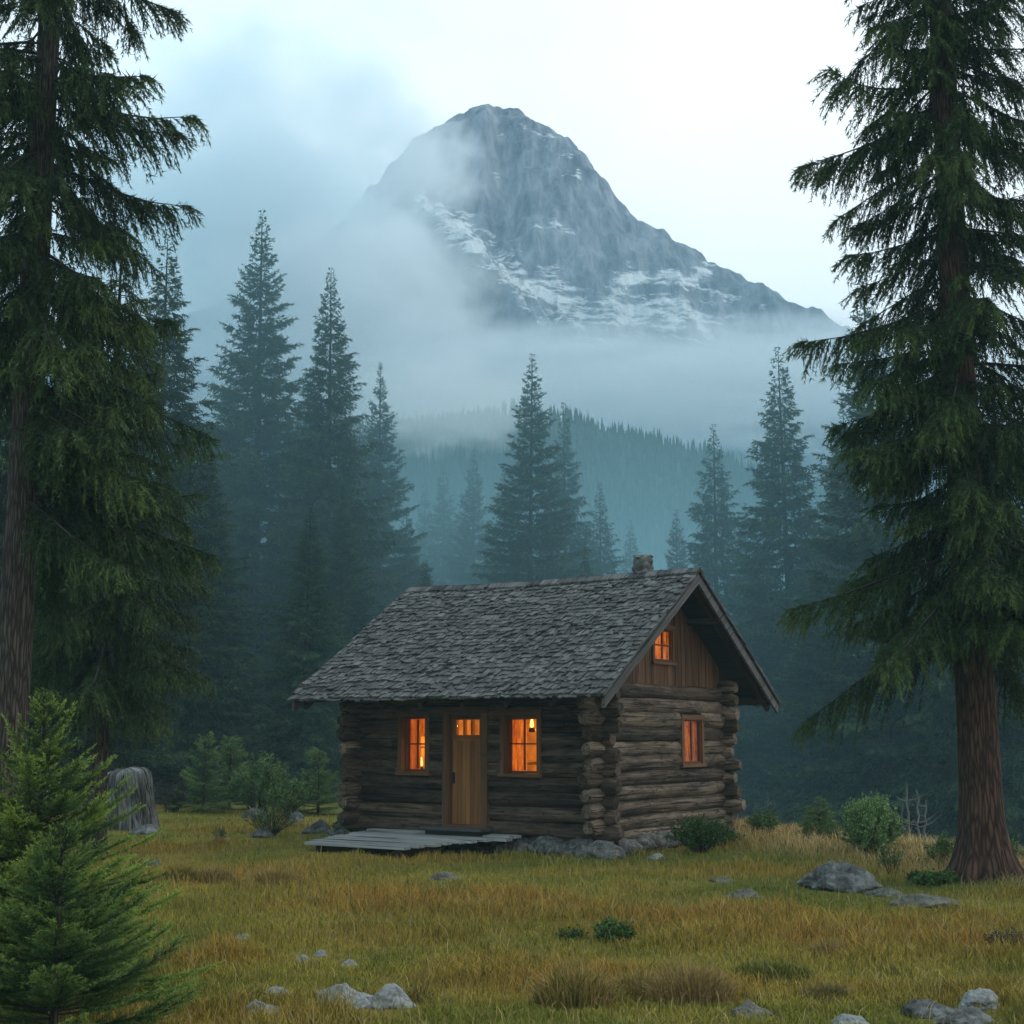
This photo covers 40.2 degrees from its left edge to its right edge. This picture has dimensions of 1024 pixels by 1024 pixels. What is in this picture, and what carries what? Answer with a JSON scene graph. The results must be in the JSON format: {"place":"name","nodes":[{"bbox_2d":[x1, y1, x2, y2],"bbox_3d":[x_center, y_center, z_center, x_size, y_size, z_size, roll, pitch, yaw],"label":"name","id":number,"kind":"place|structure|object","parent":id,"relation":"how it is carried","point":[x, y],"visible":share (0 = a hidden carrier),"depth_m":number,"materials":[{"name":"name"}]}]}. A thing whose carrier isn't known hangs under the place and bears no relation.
{"place":"outdoors","nodes":[
{"label":"outdoors","id":0,"kind":"place"},
{"bbox_2d":[0,753,1023,1023],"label":"ground","id":1,"kind":"structure","parent":0,"point":[388,865],"depth_m":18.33,"materials":[{"name":"plant"}]},
{"bbox_2d":[0,277,84,810],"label":"fir tree","id":2,"kind":"object","parent":1,"relation":"on","point":[4,465],"visible":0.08,"depth_m":37.05,"materials":[{"name":"green plant"}]},
{"bbox_2d":[0,750,107,986],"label":"young fir","id":3,"kind":"object","parent":1,"relation":"on","point":[4,867],"visible":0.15,"depth_m":10.23,"materials":[{"name":"green plant"}]},
{"bbox_2d":[0,816,210,1023],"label":"young fir","id":4,"kind":"object","parent":1,"relation":"on","point":[46,992],"visible":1,"depth_m":8.71,"materials":[{"name":"green plant"}]},
{"bbox_2d":[29,361,191,802],"bbox_3d":[-12.465,1.222,40.448,6.818,15.144,7.047,1,-10,-9],"label":"fir tree","id":5,"kind":"object","parent":1,"relation":"on","point":[159,756],"visible":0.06,"depth_m":39.41,"materials":[{"name":"green plant"}]},
{"bbox_2d":[0,0,226,875],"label":"spruce tree","id":6,"kind":"object","parent":1,"relation":"on","point":[61,442],"visible":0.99,"depth_m":18.52,"materials":[{"name":"green plant"}]},
{"bbox_2d":[0,687,226,1007],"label":"young fir","id":7,"kind":"object","parent":1,"relation":"on","point":[64,806],"visible":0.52,"depth_m":10.42,"materials":[{"name":"green plant"}]},
{"bbox_2d":[28,262,219,857],"bbox_3d":[-6.719,0.523,23.508,3.637,10.550,4.387,0,-9,0],"label":"spruce tree","id":8,"kind":"object","parent":1,"relation":"on","point":[104,632],"visible":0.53,"depth_m":22.71,"materials":[{"name":"green plant"}]},
{"bbox_2d":[107,766,160,830],"bbox_3d":[-8.128,6.084,29.576,1.412,1.407,1.323,-3,-10,20],"label":"tree stump","id":9,"kind":"object","parent":1,"relation":"on","point":[143,794],"visible":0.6,"depth_m":29.12,"materials":[{"name":"grey wood"}]},
{"bbox_2d":[128,824,161,834],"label":"rock","id":10,"kind":"object","parent":1,"relation":"on","point":[147,829],"visible":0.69,"depth_m":27.78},
{"bbox_2d":[73,234,270,804],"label":"fir tree","id":11,"kind":"object","parent":1,"relation":"on","point":[179,365],"visible":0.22,"depth_m":44.28,"materials":[{"name":"green plant"}]},
{"bbox_2d":[153,779,192,811],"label":"bush","id":12,"kind":"object","parent":1,"relation":"on","point":[178,796],"visible":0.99,"depth_m":35.13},
{"bbox_2d":[159,862,198,880],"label":"grass tussock","id":13,"kind":"object","parent":1,"relation":"on","point":[186,871],"depth_m":18.97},
{"bbox_2d":[118,451,270,802],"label":"fir tree","id":14,"kind":"object","parent":1,"relation":"on","point":[187,729],"visible":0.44,"depth_m":43.54,"materials":[{"name":"green plant"}]},
{"bbox_2d":[116,362,282,748],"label":"fir tree","id":15,"kind":"object","parent":1,"relation":"on","point":[226,429],"visible":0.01,"depth_m":60.65,"materials":[{"name":"green plant"}]},
{"bbox_2d":[170,731,234,813],"bbox_3d":[-7.726,6.624,35.483,1.536,2.160,1.631,-5,-10,30],"label":"fir","id":16,"kind":"object","parent":1,"relation":"on","point":[197,796],"visible":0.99,"depth_m":35.40,"materials":[{"name":"green plant"}]},
{"bbox_2d":[193,862,236,883],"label":"grass tussock","id":17,"kind":"object","parent":1,"relation":"on","point":[205,875],"depth_m":18.89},
{"bbox_2d":[208,835,229,846],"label":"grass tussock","id":18,"kind":"object","parent":1,"relation":"on","point":[219,840],"depth_m":24.62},
{"bbox_2d":[205,734,257,809],"bbox_3d":[-7.340,6.824,36.470,1.510,2.072,1.720,0,-9,0],"label":"fir","id":19,"kind":"object","parent":1,"relation":"on","point":[231,754],"visible":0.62,"depth_m":36.46,"materials":[{"name":"green plant"}]},
{"bbox_2d":[197,492,272,776],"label":"fir tree","id":20,"kind":"object","parent":1,"relation":"on","point":[242,594],"visible":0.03,"depth_m":52.04,"materials":[{"name":"green plant"}]},
{"bbox_2d":[173,210,326,771],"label":"fir tree","id":21,"kind":"object","parent":1,"relation":"on","point":[242,467],"visible":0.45,"depth_m":55.62,"materials":[{"name":"green plant"}]},
{"bbox_2d":[225,751,292,811],"bbox_3d":[-6.362,6.795,35.212,1.755,1.589,1.793,0,-9,0],"label":"bush","id":22,"kind":"object","parent":1,"relation":"on","point":[265,777],"visible":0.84,"depth_m":34.91,"materials":[{"name":"green plant"}]},
{"bbox_2d":[249,827,274,837],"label":"rock","id":23,"kind":"object","parent":1,"relation":"on","point":[260,833],"visible":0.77,"depth_m":27.06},
{"bbox_2d":[245,999,279,1013],"bbox_3d":[-1.776,3.550,9.991,0.259,0.150,0.174,1,-9,-6],"label":"rock","id":24,"kind":"object","parent":1,"relation":"on","point":[252,1002],"visible":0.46,"depth_m":9.96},
{"bbox_2d":[237,863,305,886],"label":"grass tussock","id":25,"kind":"object","parent":1,"relation":"on","point":[258,876],"depth_m":18.68,"materials":[{"name":"plant"}]},
{"bbox_2d":[245,797,297,835],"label":"bush","id":26,"kind":"object","parent":1,"relation":"on","point":[267,820],"visible":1,"depth_m":27.23,"materials":[{"name":"green plant"}]},
{"bbox_2d":[265,773,312,817],"bbox_3d":[-5.441,6.867,33.924,1.171,1.108,0.995,8,-12,-42],"label":"bush","id":27,"kind":"object","parent":1,"relation":"on","point":[281,793],"visible":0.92,"depth_m":33.75,"materials":[{"name":"green plant"}]},
{"bbox_2d":[231,503,352,802],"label":"fir tree","id":28,"kind":"object","parent":1,"relation":"on","point":[307,735],"visible":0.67,"depth_m":42.38,"materials":[{"name":"green plant"}]},
{"bbox_2d":[285,811,303,822],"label":"rock","id":29,"kind":"object","parent":1,"relation":"on","point":[299,816],"visible":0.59,"depth_m":32.15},
{"bbox_2d":[260,378,331,629],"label":"fir tree","id":30,"kind":"object","parent":1,"relation":"on","point":[304,425],"visible":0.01,"depth_m":64.05,"materials":[{"name":"green plant"}]},
{"bbox_2d":[290,746,341,815],"bbox_3d":[-4.755,6.682,34.634,1.584,1.781,1.355,0,-9,0],"label":"fir","id":31,"kind":"object","parent":1,"relation":"on","point":[317,797],"visible":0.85,"depth_m":34.51,"materials":[{"name":"green plant"}]},
{"bbox_2d":[301,818,331,833],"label":"rock","id":32,"kind":"object","parent":1,"relation":"on","point":[320,825],"visible":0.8,"depth_m":27.68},
{"bbox_2d":[239,267,403,790],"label":"fir tree","id":33,"kind":"object","parent":1,"relation":"on","point":[337,443],"visible":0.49,"depth_m":51.56,"materials":[{"name":"green plant"}]},
{"bbox_2d":[270,482,379,790],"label":"fir tree","id":34,"kind":"object","parent":1,"relation":"on","point":[344,613],"visible":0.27,"depth_m":47.06,"materials":[{"name":"green plant"}]},
{"bbox_2d":[291,452,380,771],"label":"fir tree","id":35,"kind":"object","parent":1,"relation":"on","point":[354,516],"visible":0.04,"depth_m":51.37,"materials":[{"name":"green plant"}]},
{"bbox_2d":[329,824,348,835],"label":"rock","id":36,"kind":"object","parent":1,"relation":"on","point":[338,829],"visible":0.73,"depth_m":27.12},
{"bbox_2d":[316,983,372,1004],"bbox_3d":[-1.240,3.564,10.331,0.454,0.174,0.282,-3,-9,17],"label":"rock","id":37,"kind":"object","parent":1,"relation":"on","point":[358,995],"visible":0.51,"depth_m":10.31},
{"bbox_2d":[350,997,371,1008],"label":"rock","id":38,"kind":"object","parent":1,"relation":"on","point":[363,1001],"visible":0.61,"depth_m":10.08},
{"bbox_2d":[346,422,407,612],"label":"fir tree","id":39,"kind":"object","parent":1,"relation":"on","point":[358,444],"visible":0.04,"depth_m":67.22,"materials":[{"name":"green plant"}]},
{"bbox_2d":[368,983,415,1009],"bbox_3d":[-0.898,3.562,10.212,0.409,0.248,0.322,3,-9,-17],"label":"rock","id":40,"kind":"object","parent":1,"relation":"on","point":[388,990],"visible":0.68,"depth_m":10.11,"materials":[{"name":"stone"}]},
{"bbox_2d":[352,362,433,614],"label":"fir tree","id":41,"kind":"object","parent":1,"relation":"on","point":[374,465],"visible":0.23,"depth_m":61.38,"materials":[{"name":"green plant"}]},
{"bbox_2d":[390,512,423,593],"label":"fir tree","id":42,"kind":"object","parent":1,"relation":"on","point":[412,553],"visible":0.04,"depth_m":68.67,"materials":[{"name":"green plant"}]},
{"bbox_2d":[304,828,520,858],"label":"plank deck","id":43,"kind":"structure","parent":1,"relation":"on","point":[399,842],"depth_m":23.72,"materials":[{"name":"grey wood"}]},
{"bbox_2d":[404,983,436,1002],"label":"grass tussock","id":44,"kind":"object","parent":1,"relation":"on","point":[425,994],"depth_m":10.37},
{"bbox_2d":[412,479,441,583],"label":"fir tree","id":45,"kind":"object","parent":1,"relation":"on","point":[427,519],"visible":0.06,"depth_m":96.67,"materials":[{"name":"green plant"}]},
{"bbox_2d":[420,560,434,586],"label":"fir tree","id":46,"kind":"object","parent":1,"relation":"on","point":[428,582],"visible":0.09,"depth_m":49.40,"materials":[{"name":"green plant"}]},
{"bbox_2d":[417,464,469,586],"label":"fir tree","id":47,"kind":"object","parent":1,"relation":"on","point":[444,546],"visible":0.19,"depth_m":92.48,"materials":[{"name":"green plant"}]},
{"bbox_2d":[428,871,460,880],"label":"rock","id":48,"kind":"object","parent":1,"relation":"on","point":[440,875],"visible":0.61,"depth_m":19.46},
{"bbox_2d":[419,825,493,850],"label":"step","id":49,"kind":"structure","parent":1,"relation":"on","point":[457,831],"depth_m":23.97,"materials":[{"name":"grey wood"}]},
{"bbox_2d":[439,450,499,584],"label":"fir tree","id":50,"kind":"object","parent":1,"relation":"on","point":[468,535],"visible":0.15,"depth_m":82.61,"materials":[{"name":"green plant"}]},
{"bbox_2d":[471,473,526,583],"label":"fir tree","id":51,"kind":"object","parent":1,"relation":"on","point":[486,571],"visible":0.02,"depth_m":74.23,"materials":[{"name":"green plant"}]},
{"bbox_2d":[470,354,593,582],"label":"fir tree","id":52,"kind":"object","parent":1,"relation":"on","point":[527,535],"visible":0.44,"depth_m":57.39,"materials":[{"name":"green plant"}]},
{"bbox_2d":[287,555,781,859],"bbox_3d":[0.616,3.631,26.808,6.690,5.386,7.326,-6,-11,33],"label":"log cabin","id":53,"kind":"object","parent":1,"relation":"on","point":[627,692],"visible":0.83,"depth_m":25.00,"materials":[{"name":"brown wood"}]},
{"bbox_2d":[395,712,431,775],"bbox_3d":[-1.711,4.196,25.397,0.760,1.129,0.346,-6,-11,33],"label":"window","id":54,"kind":"structure","parent":53,"relation":"in","point":[410,731],"depth_m":25.46,"materials":[{"name":"orange glass"}]},
{"bbox_2d":[452,718,479,824],"bbox_3d":[-0.774,4.522,24.678,0.670,1.924,0.126,-6,-11,33],"label":"door","id":55,"kind":"structure","parent":53,"relation":"in","point":[466,748],"depth_m":24.68,"materials":[{"name":"brown wood"}]},
{"bbox_2d":[497,709,544,777],"bbox_3d":[0.214,3.989,24.156,0.900,1.149,0.347,-6,-11,33],"label":"window","id":56,"kind":"structure","parent":53,"relation":"in","point":[513,733],"depth_m":24.24,"materials":[{"name":"orange glass"}]},
{"bbox_2d":[651,625,676,665],"bbox_3d":[2.709,2.423,25.539,0.207,0.721,0.930,-6,-11,33],"label":"window","id":57,"kind":"structure","parent":53,"relation":"in","point":[663,649],"depth_m":25.70,"materials":[{"name":"orange glass"}]},
{"bbox_2d":[678,714,706,767],"bbox_3d":[3.261,4.248,26.008,0.305,0.959,0.990,-6,-11,33],"label":"window","id":58,"kind":"structure","parent":53,"relation":"in","point":[695,726],"depth_m":26.09,"materials":[{"name":"brown glass"}]},
{"bbox_2d":[525,502,570,580],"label":"fir tree","id":59,"kind":"object","parent":1,"relation":"on","point":[547,554],"visible":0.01,"depth_m":63.52,"materials":[{"name":"green plant"}]},
{"bbox_2d":[533,403,601,578],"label":"fir tree","id":60,"kind":"object","parent":1,"relation":"on","point":[577,541],"visible":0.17,"depth_m":66.61,"materials":[{"name":"green plant"}]},
{"bbox_2d":[555,924,588,941],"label":"bush","id":61,"kind":"object","parent":1,"relation":"on","point":[574,933],"visible":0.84,"depth_m":13.49,"materials":[{"name":"green plant"}]},
{"bbox_2d":[523,958,631,1011],"bbox_3d":[0.465,3.427,10.250,0.818,0.416,0.797,-8,-12,40],"label":"grass tussock","id":62,"kind":"object","parent":1,"relation":"on","point":[568,991],"depth_m":10.15,"materials":[{"name":"plant"}]},
{"bbox_2d":[577,541,594,576],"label":"fir tree","id":63,"kind":"object","parent":1,"relation":"on","point":[587,569],"visible":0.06,"depth_m":55.09,"materials":[{"name":"green plant"}]},
{"bbox_2d":[585,483,626,575],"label":"fir tree","id":64,"kind":"object","parent":1,"relation":"on","point":[599,569],"visible":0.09,"depth_m":70.64,"materials":[{"name":"green plant"}]},
{"bbox_2d":[592,915,640,942],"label":"bush","id":65,"kind":"object","parent":1,"relation":"on","point":[619,929],"visible":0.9,"depth_m":13.26,"materials":[{"name":"green plant"}]},
{"bbox_2d":[618,520,641,573],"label":"fir tree","id":66,"kind":"object","parent":1,"relation":"on","point":[631,555],"visible":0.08,"depth_m":92.63,"materials":[{"name":"green plant"}]},
{"bbox_2d":[611,962,659,1000],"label":"grass tussock","id":67,"kind":"object","parent":1,"relation":"on","point":[629,981],"depth_m":10.56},
{"bbox_2d":[660,509,693,569],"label":"fir tree","id":68,"kind":"object","parent":1,"relation":"on","point":[679,556],"visible":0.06,"depth_m":74.50,"materials":[{"name":"green plant"}]},
{"bbox_2d":[637,953,747,1007],"bbox_3d":[1.315,3.439,10.356,0.919,0.417,0.825,0,-9,0],"label":"grass tussock","id":69,"kind":"object","parent":1,"relation":"on","point":[707,983],"depth_m":10.25,"materials":[{"name":"plant"}]},
{"bbox_2d":[665,808,731,852],"bbox_3d":[3.127,5.338,23.479,1.158,0.759,1.153,0,-9,0],"label":"bush","id":70,"kind":"object","parent":1,"relation":"on","point":[704,837],"visible":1,"depth_m":23.27,"materials":[{"name":"green plant"}]},
{"bbox_2d":[676,424,753,635],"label":"fir tree","id":71,"kind":"object","parent":1,"relation":"on","point":[722,569],"visible":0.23,"depth_m":62.53,"materials":[{"name":"green plant"}]},
{"bbox_2d":[713,827,745,846],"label":"bush","id":72,"kind":"object","parent":1,"relation":"on","point":[731,835],"visible":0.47,"depth_m":24.79,"materials":[{"name":"green plant"}]},
{"bbox_2d":[723,889,762,897],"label":"rock","id":73,"kind":"object","parent":1,"relation":"on","point":[748,892],"visible":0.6,"depth_m":17.22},
{"bbox_2d":[733,705,771,823],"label":"fir tree","id":74,"kind":"object","parent":1,"relation":"on","point":[742,775],"visible":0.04,"depth_m":53.95,"materials":[{"name":"green plant"}]},
{"bbox_2d":[731,999,773,1017],"bbox_3d":[1.669,3.474,9.729,0.302,0.162,0.185,0,-9,0],"label":"rock","id":75,"kind":"object","parent":1,"relation":"on","point":[748,1006],"visible":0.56,"depth_m":9.70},
{"bbox_2d":[718,503,787,670],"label":"fir tree","id":76,"kind":"object","parent":1,"relation":"on","point":[745,540],"visible":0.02,"depth_m":70.55,"materials":[{"name":"green plant"}]},
{"bbox_2d":[737,553,786,810],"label":"fir tree","id":77,"kind":"object","parent":1,"relation":"on","point":[741,632],"visible":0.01,"depth_m":57.88,"materials":[{"name":"green plant"}]},
{"bbox_2d":[743,803,781,837],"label":"bush","id":78,"kind":"object","parent":1,"relation":"on","point":[756,820],"visible":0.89,"depth_m":26.87,"materials":[{"name":"green plant"}]},
{"bbox_2d":[725,954,820,984],"bbox_3d":[2.120,3.720,11.422,0.860,0.230,0.728,0,-9,0],"label":"grass tussock","id":79,"kind":"object","parent":1,"relation":"on","point":[762,967],"depth_m":11.35,"materials":[{"name":"plant"}]},
{"bbox_2d":[722,346,876,821],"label":"fir tree","id":80,"kind":"object","parent":1,"relation":"on","point":[768,645],"visible":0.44,"depth_m":55.03,"materials":[{"name":"green plant"}]},
{"bbox_2d":[795,796,844,842],"bbox_3d":[5.689,5.720,25.751,0.987,1.015,1.015,8,-12,-40],"label":"bush","id":81,"kind":"object","parent":1,"relation":"on","point":[821,826],"visible":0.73,"depth_m":25.69,"materials":[{"name":"green plant"}]},
{"bbox_2d":[794,977,855,1002],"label":"grass tussock","id":82,"kind":"object","parent":1,"relation":"on","point":[832,989],"depth_m":10.45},
{"bbox_2d":[807,936,848,955],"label":"grass tussock","id":83,"kind":"object","parent":1,"relation":"on","point":[821,946],"depth_m":12.49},
{"bbox_2d":[794,398,876,737],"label":"fir tree","id":84,"kind":"object","parent":1,"relation":"on","point":[833,491],"visible":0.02,"depth_m":60.31,"materials":[{"name":"green plant"}]},
{"bbox_2d":[796,861,882,892],"bbox_3d":[4.229,4.773,18.046,1.013,0.532,0.798,2,-9,-11],"label":"boulder","id":85,"kind":"object","parent":1,"relation":"on","point":[844,877],"visible":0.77,"depth_m":17.85,"materials":[{"name":"stone"}]},
{"bbox_2d":[831,1014,869,1023],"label":"rock","id":86,"kind":"object","parent":1,"relation":"on","point":[851,1018],"visible":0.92,"depth_m":9.48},
{"bbox_2d":[838,790,908,857],"bbox_3d":[5.744,4.990,22.330,1.060,1.093,1.207,0,-9,0],"label":"bush","id":87,"kind":"object","parent":1,"relation":"on","point":[870,824],"visible":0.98,"depth_m":22.14,"materials":[{"name":"green plant"}]},
{"bbox_2d":[747,277,1012,842],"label":"fir tree","id":88,"kind":"object","parent":1,"relation":"on","point":[886,754],"visible":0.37,"depth_m":46.29,"materials":[{"name":"green plant"}]},
{"bbox_2d":[863,887,906,896],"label":"rock","id":89,"kind":"object","parent":1,"relation":"on","point":[888,892],"visible":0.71,"depth_m":17.36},
{"bbox_2d":[875,839,905,873],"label":"bush","id":90,"kind":"object","parent":1,"relation":"on","point":[892,857],"visible":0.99,"depth_m":20.00,"materials":[{"name":"green plant"}]},
{"bbox_2d":[776,0,1023,885],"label":"spruce tree","id":91,"kind":"object","parent":1,"relation":"on","point":[968,614],"visible":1,"depth_m":19.57,"materials":[{"name":"green plant"}]},
{"bbox_2d":[896,783,929,837],"bbox_3d":[8.262,6.391,28.880,0.808,1.577,0.151,0,-9,0],"label":"dead tree","id":92,"kind":"object","parent":1,"relation":"on","point":[908,818],"visible":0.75,"depth_m":28.89,"materials":[{"name":"grey wood"}]},
{"bbox_2d":[891,790,938,836],"bbox_3d":[7.957,6.232,27.872,1.185,1.379,0.113,0,-9,0],"label":"dead tree","id":93,"kind":"object","parent":1,"relation":"on","point":[917,826],"visible":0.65,"depth_m":27.86,"materials":[{"name":"grey wood"}]},
{"bbox_2d":[886,893,964,907],"bbox_3d":[4.696,4.439,15.866,0.881,0.222,0.386,-2,-9,11],"label":"rock","id":94,"kind":"object","parent":1,"relation":"on","point":[924,899],"visible":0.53,"depth_m":15.81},
{"bbox_2d":[900,999,956,1019],"bbox_3d":[3.009,3.550,9.927,0.499,0.187,0.269,-1,-9,6],"label":"rock","id":95,"kind":"object","parent":1,"relation":"on","point":[938,1010],"visible":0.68,"depth_m":9.88,"materials":[{"name":"stone"}]},
{"bbox_2d":[904,868,961,887],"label":"bush","id":96,"kind":"object","parent":1,"relation":"on","point":[930,878],"visible":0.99,"depth_m":18.45,"materials":[{"name":"green plant"}]},
{"bbox_2d":[923,829,955,866],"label":"bush","id":97,"kind":"object","parent":1,"relation":"on","point":[941,846],"visible":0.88,"depth_m":20.51,"materials":[{"name":"green plant"}]},
{"bbox_2d":[889,356,1023,847],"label":"fir tree","id":98,"kind":"object","parent":1,"relation":"on","point":[1012,757],"visible":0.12,"depth_m":43.03,"materials":[{"name":"green plant"}]},
{"bbox_2d":[931,1006,994,1023],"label":"rock","id":99,"kind":"object","parent":1,"relation":"on","point":[972,1015],"visible":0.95,"depth_m":9.59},
{"bbox_2d":[957,988,999,1009],"bbox_3d":[3.349,3.526,10.060,0.312,0.213,0.236,0,-9,2],"label":"rock","id":100,"kind":"object","parent":1,"relation":"on","point":[980,994],"visible":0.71,"depth_m":9.98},
{"bbox_2d":[938,481,1023,845],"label":"fir tree","id":101,"kind":"object","parent":1,"relation":"on","point":[1022,730],"depth_m":45.29,"materials":[{"name":"green plant"}]},
{"bbox_2d":[984,927,1023,946],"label":"bush","id":102,"kind":"object","parent":1,"relation":"on","point":[1016,936],"visible":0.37,"depth_m":12.58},
{"bbox_2d":[1011,833,1023,858],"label":"bush","id":103,"kind":"object","parent":1,"relation":"on","point":[1016,849],"visible":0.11,"depth_m":20.66,"materials":[{"name":"green plant"}]},
{"bbox_2d":[0,0,1023,427],"label":"sky","id":104,"kind":"structure","parent":0,"point":[696,115],"materials":[{"name":"white"}]},
{"bbox_2d":[1,104,1023,516],"bbox_3d":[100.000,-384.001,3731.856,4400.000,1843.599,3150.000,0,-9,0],"label":"mountain","id":105,"kind":"structure","parent":0,"point":[473,258],"depth_m":3757.28,"materials":[{"name":"stone"}]},
{"bbox_2d":[167,415,859,660],"bbox_3d":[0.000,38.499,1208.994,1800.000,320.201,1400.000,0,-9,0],"label":"hill","id":106,"kind":"structure","parent":0,"point":[638,528],"depth_m":1158.61,"materials":[{"name":"plant"}]},
{"bbox_2d":[132,397,1010,710],"bbox_3d":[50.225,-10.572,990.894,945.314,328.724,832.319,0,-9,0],"label":"woods","id":107,"kind":"object","parent":106,"relation":"on","point":[420,469],"visible":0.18,"depth_m":1179.19,"materials":[{"name":"plant"}]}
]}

